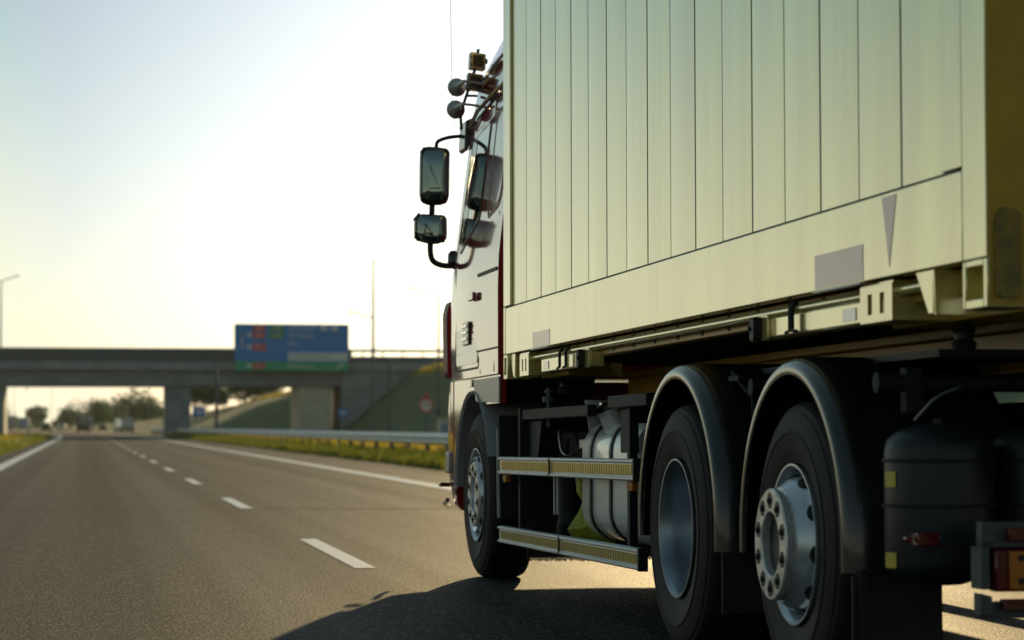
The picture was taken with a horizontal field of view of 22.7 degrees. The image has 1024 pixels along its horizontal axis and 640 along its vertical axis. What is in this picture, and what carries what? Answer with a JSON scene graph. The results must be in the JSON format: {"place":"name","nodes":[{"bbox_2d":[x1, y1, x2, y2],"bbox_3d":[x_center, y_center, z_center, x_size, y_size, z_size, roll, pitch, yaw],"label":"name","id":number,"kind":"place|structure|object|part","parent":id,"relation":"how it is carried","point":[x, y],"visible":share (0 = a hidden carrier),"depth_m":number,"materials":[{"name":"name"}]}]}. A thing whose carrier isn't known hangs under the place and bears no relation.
{"place":"outdoors","nodes":[
{"label":"outdoors","id":0,"kind":"place"},
{"bbox_2d":[0,275,19,346],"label":"street lamp","id":1,"kind":"object","parent":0,"point":[1,308],"visible":0.92,"depth_m":265.08,"materials":[{"name":"grey metal"}]},
{"bbox_2d":[0,432,34,440],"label":"median dry grass","id":2,"kind":"structure","parent":0,"point":[14,434],"depth_m":195.92,"materials":[{"name":"yellow plant"}]},
{"bbox_2d":[27,360,66,360],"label":"car","id":3,"kind":"object","parent":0,"point":[46,360],"visible":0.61,"depth_m":247.45,"materials":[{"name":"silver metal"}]},
{"bbox_2d":[93,394,290,433],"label":"embankment beyond bridge","id":4,"kind":"structure","parent":0,"point":[273,413],"depth_m":300.15,"materials":[{"name":"green plant"}]},
{"bbox_2d":[157,406,162,418],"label":"tree","id":5,"kind":"object","parent":4,"relation":"on","point":[160,413],"visible":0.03,"depth_m":613.08,"materials":[{"name":"green plant"}]},
{"bbox_2d":[191,388,221,417],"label":"tree","id":6,"kind":"object","parent":4,"relation":"on","point":[204,396],"visible":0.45,"depth_m":395.54,"materials":[{"name":"green plant"}]},
{"bbox_2d":[200,388,232,408],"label":"tree","id":7,"kind":"object","parent":4,"relation":"on","point":[224,397],"visible":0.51,"depth_m":402.08,"materials":[{"name":"green plant"}]},
{"bbox_2d":[225,388,267,403],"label":"tree","id":8,"kind":"object","parent":4,"relation":"on","point":[245,394],"visible":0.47,"depth_m":387.31,"materials":[{"name":"green plant"}]},
{"bbox_2d":[244,388,284,400],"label":"tree","id":9,"kind":"object","parent":4,"relation":"on","point":[271,391],"visible":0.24,"depth_m":389.37,"materials":[{"name":"green plant"}]},
{"bbox_2d":[239,389,290,403],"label":"slope grass","id":10,"kind":"structure","parent":4,"relation":"on","point":[277,394],"depth_m":348.86,"materials":[{"name":"plant"}]},
{"bbox_2d":[1,427,384,455],"bbox_3d":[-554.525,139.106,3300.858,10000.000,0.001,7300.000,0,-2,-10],"label":"ground","id":11,"kind":"structure","parent":0,"point":[68,430],"depth_m":522.42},
{"bbox_2d":[7,402,16,429],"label":"tree","id":12,"kind":"object","parent":11,"relation":"on","point":[8,411],"visible":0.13,"depth_m":885.13,"materials":[{"name":"green plant"}]},
{"bbox_2d":[14,392,14,430],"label":"street lamp","id":13,"kind":"object","parent":11,"relation":"on","point":[14,411],"visible":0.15,"depth_m":598.50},
{"bbox_2d":[19,417,29,429],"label":"lorry","id":14,"kind":"object","parent":11,"relation":"on","point":[23,422],"visible":0.97,"depth_m":623.87,"materials":[{"name":"grey"}]},
{"bbox_2d":[0,433,51,455],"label":"median grass","id":15,"kind":"structure","parent":11,"relation":"on","point":[9,445],"depth_m":133.65,"materials":[{"name":"green plant"}]},
{"bbox_2d":[24,404,48,429],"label":"tree","id":16,"kind":"object","parent":11,"relation":"on","point":[35,414],"visible":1,"depth_m":883.49,"materials":[{"name":"green plant"}]},
{"bbox_2d":[58,424,66,430],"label":"car","id":17,"kind":"object","parent":11,"relation":"on","point":[62,426],"visible":1,"depth_m":549.02,"materials":[{"name":"white"}]},
{"bbox_2d":[56,406,83,429],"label":"tree","id":18,"kind":"object","parent":11,"relation":"on","point":[65,417],"visible":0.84,"depth_m":805.98,"materials":[{"name":"green plant"}]},
{"bbox_2d":[12,409,162,428],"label":"distant woods","id":19,"kind":"object","parent":11,"relation":"on","point":[54,424],"visible":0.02,"depth_m":1162.80,"materials":[{"name":"green plant"}]},
{"bbox_2d":[66,396,120,425],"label":"tree","id":20,"kind":"object","parent":11,"relation":"on","point":[97,410],"visible":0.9,"depth_m":687.45,"materials":[{"name":"green plant"}]},
{"bbox_2d":[105,387,162,421],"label":"tree","id":21,"kind":"object","parent":11,"relation":"on","point":[132,410],"visible":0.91,"depth_m":631.04,"materials":[{"name":"green plant"}]},
{"bbox_2d":[192,407,204,428],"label":"blue sign","id":22,"kind":"object","parent":11,"relation":"on","point":[198,411],"visible":0.91,"depth_m":245.24,"materials":[{"name":"blue metal"}]},
{"bbox_2d":[215,364,217,428],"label":"support post","id":23,"kind":"object","parent":11,"relation":"on","point":[216,396],"visible":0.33,"depth_m":206.69,"materials":[{"name":"grey metal"}]},
{"bbox_2d":[0,347,442,436],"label":"motorway bridge","id":24,"kind":"structure","parent":11,"relation":"on","point":[319,399],"depth_m":249.35,"materials":[{"name":"concrete"}]},
{"bbox_2d":[234,324,348,371],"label":"direction sign","id":25,"kind":"object","parent":24,"relation":"attached to","point":[291,347],"visible":1,"depth_m":249.16,"materials":[{"name":"blue metal"}]},
{"bbox_2d":[151,428,447,451],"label":"crash barrier","id":26,"kind":"object","parent":11,"relation":"on","point":[426,439],"visible":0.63,"depth_m":91.91,"materials":[{"name":"silver metal"}]},
{"bbox_2d":[165,432,445,470],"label":"grass","id":27,"kind":"structure","parent":11,"relation":"on","point":[433,460],"depth_m":80.44,"materials":[{"name":"green plant"}]},
{"bbox_2d":[190,428,447,443],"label":"crash barrier","id":28,"kind":"object","parent":11,"relation":"on","point":[343,431],"visible":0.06,"depth_m":109.43,"materials":[{"name":"silver metal"}]},
{"bbox_2d":[338,409,347,430],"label":"blue sign","id":29,"kind":"object","parent":11,"relation":"on","point":[342,412],"visible":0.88,"depth_m":225.48,"materials":[{"name":"blue metal"}]},
{"bbox_2d":[348,311,375,430],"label":"street lamp","id":30,"kind":"object","parent":11,"relation":"on","point":[372,420],"visible":0.85,"depth_m":199.84,"materials":[{"name":"grey metal"}]},
{"bbox_2d":[419,393,432,431],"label":"speed limit sign","id":31,"kind":"object","parent":11,"relation":"on","point":[425,405],"visible":0.98,"depth_m":149.95,"materials":[{"name":"red"}]},
{"bbox_2d":[0,0,502,426],"label":"sky","id":32,"kind":"structure","parent":0,"point":[174,173],"materials":[{"name":"white"}]},
{"bbox_2d":[191,432,445,451],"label":"dry grass","id":33,"kind":"structure","parent":0,"point":[433,447],"depth_m":93.42,"materials":[{"name":"yellow plant"}]},
{"bbox_2d":[361,256,385,355],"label":"street lamp","id":34,"kind":"object","parent":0,"point":[373,311],"visible":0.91,"depth_m":269.53,"materials":[{"name":"grey metal"}]},
{"bbox_2d":[409,362,443,376],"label":"slope grass","id":35,"kind":"structure","parent":0,"point":[431,369],"depth_m":240.18,"materials":[{"name":"green plant"}]},
{"bbox_2d":[437,419,447,431],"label":"roadside cabinet","id":36,"kind":"object","parent":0,"point":[442,425],"visible":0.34,"depth_m":147.24,"materials":[{"name":"grey metal"}]},
{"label":"door","id":37,"kind":"part","parent":36,"relation":"part of","materials":[{"name":"grey metal"}]},
{"bbox_2d":[0,431,1023,639],"bbox_3d":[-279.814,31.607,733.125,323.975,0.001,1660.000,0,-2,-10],"label":"road","id":38,"kind":"structure","parent":0,"point":[88,551],"depth_m":17.21,"materials":[{"name":"grey asphalt"}]},
{"bbox_2d":[7,416,12,430],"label":"lorry","id":39,"kind":"object","parent":38,"relation":"on","point":[10,426],"visible":0.34,"depth_m":585.46,"materials":[{"name":"silver metal"}]},
{"bbox_2d":[0,433,62,470],"bbox_3d":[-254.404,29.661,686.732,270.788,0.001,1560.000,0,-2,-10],"label":"edge line","id":40,"kind":"object","parent":38,"relation":"on","point":[4,465],"visible":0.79,"depth_m":81.94,"materials":[{"name":"white paint"}]},
{"bbox_2d":[42,423,51,431],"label":"car","id":41,"kind":"object","parent":38,"relation":"on","point":[46,426],"visible":1,"depth_m":459.95,"materials":[{"name":"black"}]},
{"bbox_2d":[77,418,88,432],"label":"truck","id":42,"kind":"object","parent":38,"relation":"on","point":[82,424],"visible":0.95,"depth_m":364.28,"materials":[{"name":"black"}]},
{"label":"rear window","id":43,"kind":"part","parent":42,"relation":"part of","materials":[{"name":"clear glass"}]},
{"bbox_2d":[82,416,92,430],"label":"lorry","id":44,"kind":"object","parent":38,"relation":"on","point":[90,422],"visible":0.48,"depth_m":587.08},
{"bbox_2d":[99,424,106,430],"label":"car","id":45,"kind":"object","parent":38,"relation":"on","point":[102,426],"visible":0.95,"depth_m":511.04,"materials":[{"name":"grey metal"}]},
{"bbox_2d":[71,433,375,567],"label":"lane dashes","id":46,"kind":"object","parent":38,"relation":"on","point":[350,560],"visible":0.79,"depth_m":19.39,"materials":[{"name":"white paint"}]},
{"bbox_2d":[0,460,458,510],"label":"road joints","id":47,"kind":"object","parent":38,"relation":"on","point":[175,509],"visible":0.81,"depth_m":28.90,"materials":[{"name":"black asphalt"}]},
{"bbox_2d":[39,431,451,489],"bbox_3d":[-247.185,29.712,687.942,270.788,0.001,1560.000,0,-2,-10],"label":"edge line","id":48,"kind":"object","parent":38,"relation":"on","point":[393,478],"visible":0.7,"depth_m":55.16,"materials":[{"name":"white paint"}]},
{"bbox_2d":[413,0,1023,639],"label":"lorry truck","id":49,"kind":"object","parent":38,"relation":"on","point":[845,498],"visible":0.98,"depth_m":9.88,"materials":[{"name":"metal"}]},
{"bbox_3d":[-0.228,-0.530,16.207,0.133,1.636,0.858,0,-3,-11],"label":"door","id":50,"kind":"part","parent":49,"relation":"part of","materials":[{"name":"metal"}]},
{"bbox_3d":[-0.074,-0.975,15.460,0.082,0.695,0.529,0,-3,-11],"label":"quarter window frame","id":51,"kind":"part","parent":49,"relation":"part of","materials":[{"name":"red plastic"}]},
{"bbox_3d":[-0.074,-0.969,15.460,0.079,0.596,0.420,0,-3,-11],"label":"quarter window","id":52,"kind":"part","parent":49,"relation":"part of","materials":[{"name":"glass"}]},
{"bbox_2d":[567,478,615,542],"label":"grass","id":53,"kind":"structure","parent":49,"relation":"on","point":[578,527],"depth_m":13.62,"materials":[{"name":"green plant"}]},
{"bbox_2d":[503,0,1023,393],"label":"swap container","id":54,"kind":"object","parent":49,"relation":"on","point":[733,181],"visible":0.88,"depth_m":9.81,"materials":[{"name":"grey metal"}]},
{"bbox_2d":[330,371,1023,431],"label":"embankment","id":55,"kind":"structure","parent":0,"point":[407,413],"depth_m":222.78,"materials":[{"name":"green plant"}]},
{"bbox_2d":[388,356,389,430],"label":"support post","id":56,"kind":"object","parent":55,"relation":"on","point":[388,393],"visible":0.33,"depth_m":206.06,"materials":[{"name":"grey metal"}]},
{"bbox_2d":[406,287,440,415],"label":"street lamp","id":57,"kind":"object","parent":55,"relation":"on","point":[438,410],"visible":0.94,"depth_m":199.76,"materials":[{"name":"grey metal"}]},
{"label":"slip road","id":58,"kind":"structure","parent":0,"visible":0},
{"bbox_2d":[114,419,133,432],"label":"box lorry","id":59,"kind":"object","parent":58,"relation":"on","point":[127,425],"visible":1,"depth_m":393.44,"materials":[{"name":"white"}]}
]}

